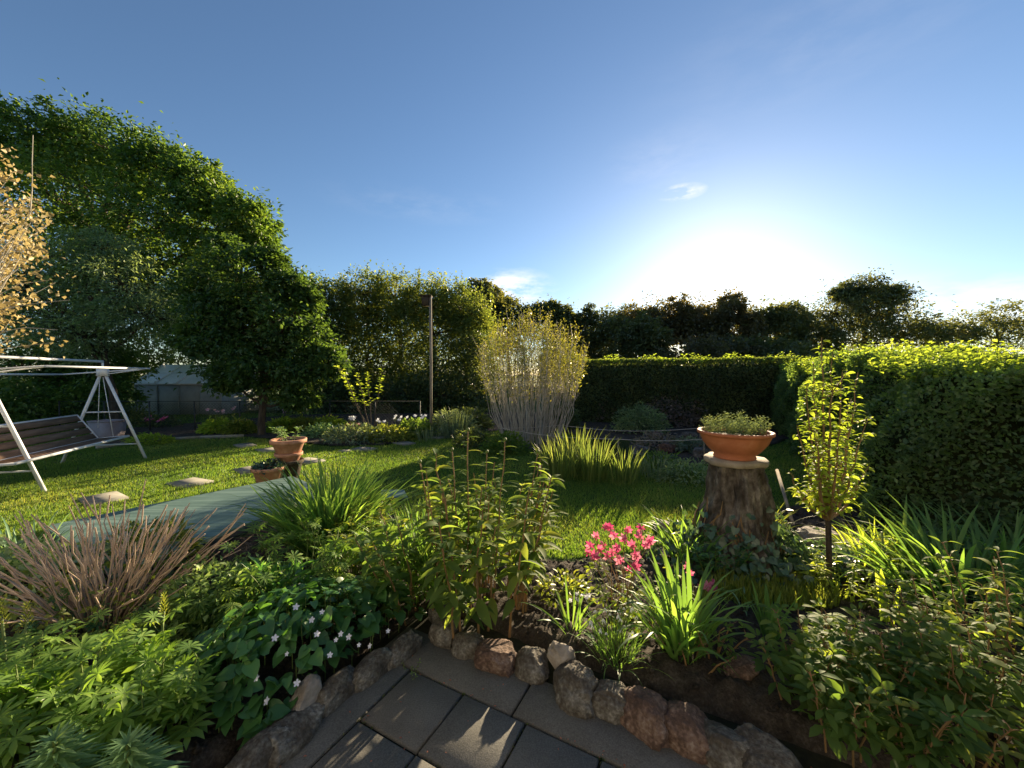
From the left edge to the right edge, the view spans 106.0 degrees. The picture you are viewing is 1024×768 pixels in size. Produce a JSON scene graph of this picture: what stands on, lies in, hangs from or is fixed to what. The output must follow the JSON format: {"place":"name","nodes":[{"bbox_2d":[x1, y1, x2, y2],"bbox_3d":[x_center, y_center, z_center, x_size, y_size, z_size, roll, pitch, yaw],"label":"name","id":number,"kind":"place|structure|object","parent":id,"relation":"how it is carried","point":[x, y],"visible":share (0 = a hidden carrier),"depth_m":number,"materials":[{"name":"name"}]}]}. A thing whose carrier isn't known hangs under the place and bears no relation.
{"place":"outdoors","nodes":[
{"label":"outdoors","id":0,"kind":"place"},
{"bbox_2d":[0,375,857,561],"bbox_3d":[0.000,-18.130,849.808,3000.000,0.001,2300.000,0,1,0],"label":"lawn ground","id":1,"kind":"structure","parent":0,"point":[271,410],"depth_m":5.80,"materials":[{"name":"plant"}]},
{"bbox_2d":[0,137,78,357],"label":"yellowed shrub","id":2,"kind":"object","parent":1,"relation":"on","point":[5,269],"visible":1,"depth_m":4.54,"materials":[{"name":"yellow plant"}]},
{"bbox_2d":[0,355,149,491],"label":"swing seat","id":3,"kind":"object","parent":1,"relation":"on","point":[22,454],"visible":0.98,"depth_m":6.13,"materials":[{"name":"white metal"}]},
{"bbox_2d":[0,325,159,433],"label":"background bush","id":4,"kind":"object","parent":1,"relation":"on","point":[46,394],"visible":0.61,"depth_m":11.84,"materials":[{"name":"green plant"}]},
{"bbox_2d":[0,185,192,418],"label":"grey leaved tree","id":5,"kind":"object","parent":1,"relation":"on","point":[95,260],"visible":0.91,"depth_m":10.89,"materials":[{"name":"green plant"}]},
{"bbox_2d":[0,77,290,415],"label":"maple tree","id":6,"kind":"object","parent":1,"relation":"on","point":[73,153],"visible":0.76,"depth_m":13.15,"materials":[{"name":"green plant"}]},
{"bbox_2d":[95,326,207,404],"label":"back bush","id":7,"kind":"object","parent":1,"relation":"on","point":[160,356],"visible":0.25,"depth_m":20.62,"materials":[{"name":"green plant"}]},
{"bbox_2d":[44,476,313,584],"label":"path","id":8,"kind":"structure","parent":1,"relation":"on","point":[205,504],"depth_m":4.07,"materials":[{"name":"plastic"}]},
{"bbox_2d":[133,364,258,414],"bbox_3d":[-13.388,0.161,16.803,3.658,2.099,2.811,0,1,0],"label":"greenhouse","id":9,"kind":"object","parent":1,"relation":"on","point":[188,388],"visible":0.59,"depth_m":15.53,"materials":[{"name":"white glass"}]},
{"bbox_2d":[315,665,354,718],"bbox_3d":[-0.840,1.492,1.869,0.127,0.180,0.294,6,2,28],"label":"kerb stone","id":10,"kind":"object","parent":1,"relation":"on","point":[337,690],"visible":0.51,"depth_m":1.82,"materials":[{"name":"stone"}]},
{"bbox_2d":[304,266,386,403],"bbox_3d":[-8.880,-1.907,18.860,5.229,7.472,4.679,0,1,0],"label":"tree","id":11,"kind":"object","parent":1,"relation":"on","point":[328,291],"visible":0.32,"depth_m":18.24,"materials":[{"name":"green plant"}]},
{"bbox_2d":[330,259,411,406],"bbox_3d":[-7.281,-2.340,19.628,4.589,7.974,4.621,0,1,0],"label":"tree","id":12,"kind":"object","parent":1,"relation":"on","point":[352,285],"visible":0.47,"depth_m":18.66,"materials":[{"name":"green plant"}]},
{"bbox_2d":[352,646,392,692],"bbox_3d":[-0.730,1.491,2.006,0.131,0.164,0.266,-7,6,28],"label":"kerb stone","id":13,"kind":"object","parent":1,"relation":"on","point":[371,668],"visible":0.65,"depth_m":1.96,"materials":[{"name":"stone"}]},
{"bbox_2d":[271,320,520,413],"bbox_3d":[-5.377,0.265,17.213,12.374,6.029,4.658,0,1,0],"label":"row shrub","id":14,"kind":"object","parent":1,"relation":"on","point":[338,391],"visible":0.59,"depth_m":16.70,"materials":[{"name":"green plant"}]},
{"bbox_2d":[355,263,441,407],"bbox_3d":[-5.532,-2.050,19.656,4.623,7.675,4.778,0,1,0],"label":"tree","id":15,"kind":"object","parent":1,"relation":"on","point":[398,315],"visible":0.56,"depth_m":18.59,"materials":[{"name":"green plant"}]},
{"bbox_2d":[388,629,422,670],"bbox_3d":[-0.608,1.493,2.140,0.120,0.161,0.248,-3,4,28],"label":"kerb stone","id":16,"kind":"object","parent":1,"relation":"on","point":[406,646],"visible":0.69,"depth_m":2.11,"materials":[{"name":"stone"}]},
{"bbox_2d":[388,268,478,408],"bbox_3d":[-3.759,-2.022,18.797,4.446,7.332,4.766,0,1,0],"label":"tree","id":17,"kind":"object","parent":1,"relation":"on","point":[442,289],"visible":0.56,"depth_m":18.16,"materials":[{"name":"green plant"}]},
{"bbox_2d":[423,276,510,406],"bbox_3d":[-2.433,-1.673,19.029,4.831,6.969,4.389,0,1,0],"label":"tree","id":18,"kind":"object","parent":1,"relation":"on","point":[477,310],"visible":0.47,"depth_m":18.37,"materials":[{"name":"green plant"}]},
{"bbox_2d":[458,277,515,358],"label":"tree","id":19,"kind":"object","parent":1,"relation":"on","point":[501,307],"visible":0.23,"depth_m":46.59,"materials":[{"name":"green plant"}]},
{"bbox_2d":[477,429,532,455],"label":"border shrub","id":20,"kind":"object","parent":1,"relation":"on","point":[491,446],"visible":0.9,"depth_m":7.82,"materials":[{"name":"green plant"}]},
{"bbox_2d":[473,302,589,444],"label":"willow shrub","id":21,"kind":"object","parent":1,"relation":"on","point":[542,374],"visible":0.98,"depth_m":8.87,"materials":[{"name":"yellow plant"}]},
{"bbox_2d":[529,293,580,382],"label":"tree","id":22,"kind":"object","parent":1,"relation":"on","point":[559,313],"visible":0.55,"depth_m":52.93,"materials":[{"name":"green plant"}]},
{"bbox_2d":[562,302,601,358],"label":"tree","id":23,"kind":"object","parent":1,"relation":"on","point":[588,317],"visible":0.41,"depth_m":54.69,"materials":[{"name":"green plant"}]},
{"bbox_2d":[563,432,621,484],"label":"tall grass","id":24,"kind":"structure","parent":1,"relation":"on","point":[589,467],"depth_m":5.75,"materials":[{"name":"green plant"}]},
{"bbox_2d":[598,444,646,485],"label":"tall grass","id":25,"kind":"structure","parent":1,"relation":"on","point":[626,473],"depth_m":5.67,"materials":[{"name":"green plant"}]},
{"bbox_2d":[585,309,674,364],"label":"tree","id":26,"kind":"object","parent":1,"relation":"on","point":[647,335],"visible":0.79,"depth_m":50.41,"materials":[{"name":"green plant"}]},
{"bbox_2d":[612,290,696,353],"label":"tree","id":27,"kind":"object","parent":1,"relation":"on","point":[654,311],"visible":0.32,"depth_m":53.51,"materials":[{"name":"green plant"}]},
{"bbox_2d":[651,456,708,486],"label":"perennial","id":28,"kind":"object","parent":1,"relation":"on","point":[686,463],"visible":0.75,"depth_m":5.82,"materials":[{"name":"green plant"}]},
{"bbox_2d":[623,325,767,364],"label":"tree","id":29,"kind":"object","parent":1,"relation":"on","point":[712,346],"visible":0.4,"depth_m":47.72,"materials":[{"name":"green plant"}]},
{"bbox_2d":[660,287,732,351],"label":"tree","id":30,"kind":"object","parent":1,"relation":"on","point":[712,323],"visible":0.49,"depth_m":54.00,"materials":[{"name":"green plant"}]},
{"bbox_2d":[698,292,768,339],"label":"tree","id":31,"kind":"object","parent":1,"relation":"on","point":[741,316],"visible":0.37,"depth_m":53.98,"materials":[{"name":"green plant"}]},
{"bbox_2d":[734,295,813,363],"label":"tree","id":32,"kind":"object","parent":1,"relation":"on","point":[776,320],"visible":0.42,"depth_m":56.00,"materials":[{"name":"green plant"}]},
{"bbox_2d":[722,324,827,363],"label":"tree","id":33,"kind":"object","parent":1,"relation":"on","point":[776,347],"visible":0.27,"depth_m":48.02,"materials":[{"name":"green plant"}]},
{"bbox_2d":[780,264,963,356],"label":"domed tree","id":34,"kind":"object","parent":1,"relation":"on","point":[852,295],"visible":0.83,"depth_m":57.36,"materials":[{"name":"green plant"}]},
{"bbox_2d":[768,338,1023,551],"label":"privet hedge","id":35,"kind":"object","parent":1,"relation":"on","point":[948,429],"visible":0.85,"depth_m":3.79,"materials":[{"name":"green plant"}]},
{"bbox_2d":[931,298,1023,353],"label":"distant tree","id":36,"kind":"object","parent":1,"relation":"on","point":[978,332],"visible":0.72,"depth_m":58.17,"materials":[{"name":"green plant"}]},
{"bbox_2d":[99,412,787,465],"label":"back border soil","id":37,"kind":"structure","parent":0,"point":[178,431],"depth_m":10.92,"materials":[{"name":"brown soil"}]},
{"bbox_2d":[58,401,420,429],"bbox_3d":[-7.779,0.914,11.029,10.330,0.860,0.040,0,1,0],"label":"wire fence","id":38,"kind":"object","parent":37,"relation":"on","point":[194,422],"visible":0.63,"depth_m":11.02,"materials":[{"name":"grey metal"}]},
{"bbox_2d":[155,231,354,434],"bbox_3d":[-6.632,-1.355,10.153,4.824,5.654,3.024,0,1,0],"label":"oak tree","id":39,"kind":"object","parent":37,"relation":"on","point":[239,307],"visible":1,"depth_m":9.79,"materials":[{"name":"green plant"}]},
{"bbox_2d":[318,422,389,446],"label":"border shrub","id":40,"kind":"object","parent":37,"relation":"on","point":[341,434],"visible":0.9,"depth_m":9.03,"materials":[{"name":"green plant"}]},
{"bbox_2d":[609,401,672,433],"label":"border shrub","id":41,"kind":"object","parent":37,"relation":"on","point":[640,421],"visible":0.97,"depth_m":10.54,"materials":[{"name":"green plant"}]},
{"bbox_2d":[635,390,709,427],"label":"border shrub","id":42,"kind":"object","parent":37,"relation":"on","point":[693,418],"visible":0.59,"depth_m":11.89,"materials":[{"name":"green plant"}]},
{"bbox_2d":[561,351,802,427],"bbox_3d":[5.228,0.186,12.604,7.296,2.427,1.222,0,1,17],"label":"clipped hedge","id":43,"kind":"object","parent":37,"relation":"on","point":[728,384],"visible":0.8,"depth_m":12.17,"materials":[{"name":"green plant"}]},
{"bbox_2d":[278,627,708,767],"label":"pavement","id":44,"kind":"structure","parent":0,"point":[470,732],"depth_m":1.69,"materials":[{"name":"grey stone"}]},
{"bbox_2d":[474,638,516,677],"bbox_3d":[-0.087,1.478,2.082,0.236,0.156,0.196,-5,-7,17],"label":"edging stone","id":45,"kind":"object","parent":44,"relation":"on","point":[497,656],"visible":0.89,"depth_m":2.02,"materials":[{"name":"red stone"}]},
{"bbox_2d":[514,646,548,684],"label":"edging stone","id":46,"kind":"object","parent":44,"relation":"on","point":[531,666],"visible":0.93,"depth_m":1.98,"materials":[{"name":"stone"}]},
{"bbox_2d":[222,610,857,767],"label":"pavement joints","id":47,"kind":"object","parent":44,"relation":"on","point":[806,758],"depth_m":1.92,"materials":[{"name":"grey concrete"}]},
{"bbox_2d":[224,726,289,767],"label":"kerb stone","id":48,"kind":"object","parent":47,"relation":"on","point":[256,750],"visible":0.59,"depth_m":1.51,"materials":[{"name":"stone"}]},
{"bbox_2d":[265,702,324,767],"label":"kerb stone","id":49,"kind":"object","parent":47,"relation":"on","point":[303,725],"visible":0.58,"depth_m":1.62,"materials":[{"name":"stone"}]},
{"bbox_2d":[553,659,597,719],"bbox_3d":[0.305,1.474,1.867,0.217,0.195,0.274,0,1,-6],"label":"edging stone","id":50,"kind":"object","parent":47,"relation":"on","point":[575,684],"visible":0.74,"depth_m":1.81,"materials":[{"name":"stone"}]},
{"bbox_2d":[620,685,669,751],"bbox_3d":[0.598,1.484,1.720,0.246,0.210,0.193,-6,-10,43],"label":"edging stone","id":51,"kind":"object","parent":47,"relation":"on","point":[645,709],"visible":0.75,"depth_m":1.66,"materials":[{"name":"red stone"}]},
{"bbox_2d":[664,700,709,764],"bbox_3d":[0.751,1.486,1.645,0.244,0.209,0.191,2,-1,30],"label":"edging stone","id":52,"kind":"object","parent":47,"relation":"on","point":[687,737],"visible":0.61,"depth_m":1.60,"materials":[{"name":"red stone"}]},
{"bbox_2d":[704,717,748,767],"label":"edging stone","id":53,"kind":"object","parent":47,"relation":"on","point":[728,747],"visible":0.62,"depth_m":1.52,"materials":[{"name":"stone"}]},
{"bbox_2d":[734,722,802,767],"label":"edging stone","id":54,"kind":"object","parent":47,"relation":"on","point":[766,750],"visible":0.79,"depth_m":1.49,"materials":[{"name":"stone"}]},
{"bbox_2d":[591,678,625,724],"bbox_3d":[0.463,1.474,1.794,0.211,0.140,0.164,-2,3,25],"label":"edging stone","id":55,"kind":"object","parent":44,"relation":"on","point":[608,700],"visible":0.68,"depth_m":1.75,"materials":[{"name":"stone"}]},
{"bbox_2d":[0,505,1023,767],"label":"flower bed soil","id":56,"kind":"structure","parent":0,"point":[752,703],"depth_m":2.09,"materials":[{"name":"brown soil"}]},
{"bbox_2d":[0,596,112,733],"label":"lupin","id":57,"kind":"object","parent":56,"relation":"on","point":[25,637],"visible":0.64,"depth_m":1.73,"materials":[{"name":"green plant"}]},
{"bbox_2d":[0,655,122,767],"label":"foliage","id":58,"kind":"object","parent":56,"relation":"on","point":[36,705],"visible":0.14,"depth_m":1.49,"materials":[{"name":"green plant"}]},
{"bbox_2d":[15,719,113,767],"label":"whorled lily","id":59,"kind":"object","parent":56,"relation":"on","point":[57,751],"visible":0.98,"depth_m":1.25,"materials":[{"name":"green plant"}]},
{"bbox_2d":[0,530,133,620],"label":"ornamental grass","id":60,"kind":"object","parent":56,"relation":"on","point":[7,555],"depth_m":2.74,"materials":[{"name":"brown plant"}]},
{"bbox_2d":[0,613,169,767],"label":"lupin","id":61,"kind":"object","parent":56,"relation":"on","point":[55,720],"visible":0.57,"depth_m":1.43,"materials":[{"name":"green plant"}]},
{"bbox_2d":[0,479,251,656],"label":"dry stem shrub","id":62,"kind":"object","parent":56,"relation":"on","point":[125,604],"visible":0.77,"depth_m":2.32,"materials":[{"name":"brown plant"}]},
{"bbox_2d":[91,722,189,767],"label":"whorled lily","id":63,"kind":"object","parent":56,"relation":"on","point":[132,752],"visible":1,"depth_m":1.26,"materials":[{"name":"green plant"}]},
{"bbox_2d":[56,592,226,749],"bbox_3d":[-1.575,1.241,1.621,0.764,0.412,0.491,1,2,29],"label":"lupin","id":64,"kind":"object","parent":56,"relation":"on","point":[152,659],"visible":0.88,"depth_m":1.58,"materials":[{"name":"green plant"}]},
{"bbox_2d":[66,649,221,767],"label":"lupin","id":65,"kind":"object","parent":56,"relation":"on","point":[185,731],"visible":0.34,"depth_m":1.49,"materials":[{"name":"green plant"}]},
{"bbox_2d":[79,514,217,585],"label":"ornamental grass","id":66,"kind":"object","parent":56,"relation":"on","point":[174,536],"depth_m":3.18,"materials":[{"name":"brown plant"}]},
{"bbox_2d":[101,572,275,662],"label":"leafy perennial","id":67,"kind":"object","parent":56,"relation":"on","point":[196,608],"visible":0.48,"depth_m":2.13,"materials":[{"name":"green plant"}]},
{"bbox_2d":[127,552,291,647],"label":"variegated shrub","id":68,"kind":"object","parent":56,"relation":"on","point":[205,587],"visible":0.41,"depth_m":2.29,"materials":[{"name":"green plant"}]},
{"bbox_2d":[176,555,336,636],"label":"fern perennial","id":69,"kind":"object","parent":56,"relation":"on","point":[296,579],"visible":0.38,"depth_m":2.42,"materials":[{"name":"green plant"}]},
{"bbox_2d":[217,522,360,597],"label":"fern perennial","id":70,"kind":"object","parent":56,"relation":"on","point":[276,558],"visible":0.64,"depth_m":2.65,"materials":[{"name":"green plant"}]},
{"bbox_2d":[184,575,426,750],"bbox_3d":[-1.071,1.326,2.139,1.232,0.515,0.915,-1,2,-42],"label":"violet clump","id":71,"kind":"object","parent":56,"relation":"on","point":[250,643],"visible":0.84,"depth_m":1.86,"materials":[{"name":"green plant"}]},
{"bbox_2d":[211,450,421,558],"bbox_3d":[-1.659,1.065,3.572,1.801,0.846,1.790,1,2,39],"label":"daylily","id":72,"kind":"object","parent":56,"relation":"on","point":[337,495],"visible":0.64,"depth_m":3.40,"materials":[{"name":"green plant"}]},
{"bbox_2d":[296,508,405,578],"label":"lime perennial","id":73,"kind":"object","parent":56,"relation":"on","point":[342,548],"visible":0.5,"depth_m":2.90,"materials":[{"name":"green plant"}]},
{"bbox_2d":[325,493,415,576],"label":"lime perennial","id":74,"kind":"object","parent":56,"relation":"on","point":[351,524],"visible":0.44,"depth_m":3.19,"materials":[{"name":"green plant"}]},
{"bbox_2d":[320,532,436,616],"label":"fern perennial","id":75,"kind":"object","parent":56,"relation":"on","point":[418,593],"visible":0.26,"depth_m":2.56,"materials":[{"name":"green plant"}]},
{"bbox_2d":[343,507,492,625],"bbox_3d":[-0.607,1.185,2.547,0.945,0.631,0.989,-1,1,-27],"label":"leafy perennial","id":76,"kind":"object","parent":56,"relation":"on","point":[384,552],"visible":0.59,"depth_m":2.39,"materials":[{"name":"green plant"}]},
{"bbox_2d":[410,428,566,638],"bbox_3d":[-0.181,0.904,2.519,1.095,1.176,1.161,0,1,0],"label":"tall leafy clump","id":77,"kind":"object","parent":56,"relation":"on","point":[527,545],"visible":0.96,"depth_m":2.46,"materials":[{"name":"green plant"}]},
{"bbox_2d":[533,568,596,608],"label":"perennial","id":78,"kind":"object","parent":56,"relation":"on","point":[571,579],"visible":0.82,"depth_m":2.70,"materials":[{"name":"green plant"}]},
{"bbox_2d":[521,577,618,643],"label":"bulb plant","id":79,"kind":"object","parent":56,"relation":"on","point":[579,613],"visible":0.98,"depth_m":2.31,"materials":[{"name":"green plant"}]},
{"bbox_2d":[569,606,675,684],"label":"snowdrop tuft","id":80,"kind":"object","parent":56,"relation":"on","point":[613,643],"visible":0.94,"depth_m":2.07,"materials":[{"name":"green plant"}]},
{"bbox_2d":[579,522,680,636],"bbox_3d":[0.721,1.154,2.345,0.598,0.645,0.590,0,1,0],"label":"columbine","id":81,"kind":"object","parent":56,"relation":"on","point":[646,544],"visible":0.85,"depth_m":2.35,"materials":[{"name":"pink plant"}]},
{"bbox_2d":[591,547,759,672],"bbox_3d":[0.874,1.201,2.058,0.747,0.503,0.940,1,2,39],"label":"daylily","id":82,"kind":"object","parent":56,"relation":"on","point":[677,633],"visible":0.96,"depth_m":2.08,"materials":[{"name":"green plant"}]},
{"bbox_2d":[637,502,734,563],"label":"strap leaf plant","id":83,"kind":"object","parent":56,"relation":"on","point":[680,544],"visible":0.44,"depth_m":3.18,"materials":[{"name":"green plant"}]},
{"bbox_2d":[689,527,754,577],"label":"leafy perennial","id":84,"kind":"object","parent":56,"relation":"on","point":[700,555],"visible":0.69,"depth_m":2.91,"materials":[{"name":"green plant"}]},
{"bbox_2d":[659,462,796,577],"bbox_3d":[1.925,1.089,3.369,1.186,0.826,1.212,0,1,14],"label":"tree stump","id":85,"kind":"object","parent":56,"relation":"on","point":[741,493],"visible":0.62,"depth_m":3.15,"materials":[{"name":"brown wood"}]},
{"bbox_2d":[704,452,768,468],"bbox_3d":[1.916,0.653,3.318,0.510,0.045,0.500,0,1,0],"label":"stone plate","id":86,"kind":"object","parent":85,"relation":"on","point":[758,462],"visible":0.78,"depth_m":3.13,"materials":[{"name":"beige stone"}]},
{"bbox_2d":[697,426,775,460],"bbox_3d":[1.906,0.513,3.306,0.585,0.231,0.585,0,1,0],"label":"terracotta bowl","id":87,"kind":"object","parent":86,"relation":"on","point":[732,447],"visible":0.77,"depth_m":3.13,"materials":[{"name":"ceramic"}]},
{"bbox_2d":[699,410,774,434],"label":"bowl plants","id":88,"kind":"object","parent":87,"relation":"on","point":[755,428],"visible":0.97,"depth_m":3.22,"materials":[{"name":"green plant"}]},
{"bbox_2d":[640,497,907,599],"bbox_3d":[2.175,1.245,3.209,2.104,0.578,1.162,0,1,0],"label":"ivy","id":89,"kind":"object","parent":56,"relation":"on","point":[788,562],"visible":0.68,"depth_m":3.02,"materials":[{"name":"green plant"}]},
{"bbox_2d":[713,566,843,610],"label":"ground cover","id":90,"kind":"object","parent":56,"relation":"on","point":[822,592],"visible":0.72,"depth_m":2.68,"materials":[{"name":"green plant"}]},
{"bbox_2d":[738,623,877,729],"bbox_3d":[1.316,1.273,1.718,0.448,0.337,0.405,0,1,-17],"label":"peony","id":91,"kind":"object","parent":56,"relation":"on","point":[779,662],"visible":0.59,"depth_m":1.70,"materials":[{"name":"green plant"}]},
{"bbox_2d":[785,337,876,589],"bbox_3d":[2.296,0.615,2.716,0.834,1.886,0.428,0,1,-12],"label":"young tree","id":92,"kind":"object","parent":56,"relation":"on","point":[825,501],"visible":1,"depth_m":2.69,"materials":[{"name":"green plant"}]},
{"bbox_2d":[796,545,900,608],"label":"lime perennial","id":93,"kind":"object","parent":56,"relation":"on","point":[819,570],"visible":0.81,"depth_m":2.73,"materials":[{"name":"green plant"}]},
{"bbox_2d":[802,598,944,710],"bbox_3d":[1.612,1.261,1.768,0.483,0.362,0.485,1,2,42],"label":"peony","id":94,"kind":"object","parent":56,"relation":"on","point":[889,653],"visible":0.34,"depth_m":1.67,"materials":[{"name":"green plant"}]},
{"bbox_2d":[756,600,998,767],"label":"peony","id":95,"kind":"object","parent":56,"relation":"on","point":[839,721],"visible":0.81,"depth_m":1.46,"materials":[{"name":"green plant"}]},
{"bbox_2d":[808,492,1023,645],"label":"strap leaf plant","id":96,"kind":"object","parent":56,"relation":"on","point":[923,543],"visible":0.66,"depth_m":2.76,"materials":[{"name":"green plant"}]},
{"bbox_2d":[812,602,1023,767],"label":"peony","id":97,"kind":"object","parent":56,"relation":"on","point":[1014,733],"visible":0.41,"depth_m":1.43,"materials":[{"name":"green plant"}]},
{"bbox_2d":[859,526,996,601],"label":"leafy perennial","id":98,"kind":"object","parent":56,"relation":"on","point":[969,576],"visible":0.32,"depth_m":2.74,"materials":[{"name":"green plant"}]},
{"bbox_2d":[868,584,1023,705],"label":"peony","id":99,"kind":"object","parent":56,"relation":"on","point":[944,651],"visible":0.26,"depth_m":1.79,"materials":[{"name":"green plant"}]},
{"bbox_2d":[874,569,1023,737],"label":"peony","id":100,"kind":"object","parent":56,"relation":"on","point":[954,629],"visible":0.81,"depth_m":1.63,"materials":[{"name":"green plant"}]},
{"bbox_2d":[881,495,1023,582],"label":"strap leaf plant","id":101,"kind":"object","parent":56,"relation":"on","point":[1003,544],"visible":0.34,"depth_m":3.09,"materials":[{"name":"green plant"}]},
{"bbox_2d":[922,536,1023,684],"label":"peony","id":102,"kind":"object","parent":56,"relation":"on","point":[1007,634],"visible":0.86,"depth_m":1.94,"materials":[{"name":"green plant"}]},
{"bbox_2d":[0,0,1023,375],"label":"sky","id":103,"kind":"structure","parent":0,"point":[600,153],"materials":[{"name":"blue"}]},
{"bbox_2d":[531,435,590,481],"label":"tall grass","id":104,"kind":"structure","parent":0,"point":[558,466],"depth_m":5.90,"materials":[{"name":"green plant"}]},
{"bbox_2d":[517,439,692,459],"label":"pond water","id":105,"kind":"structure","parent":0,"point":[625,445],"depth_m":8.45,"materials":[{"name":"liquid"}]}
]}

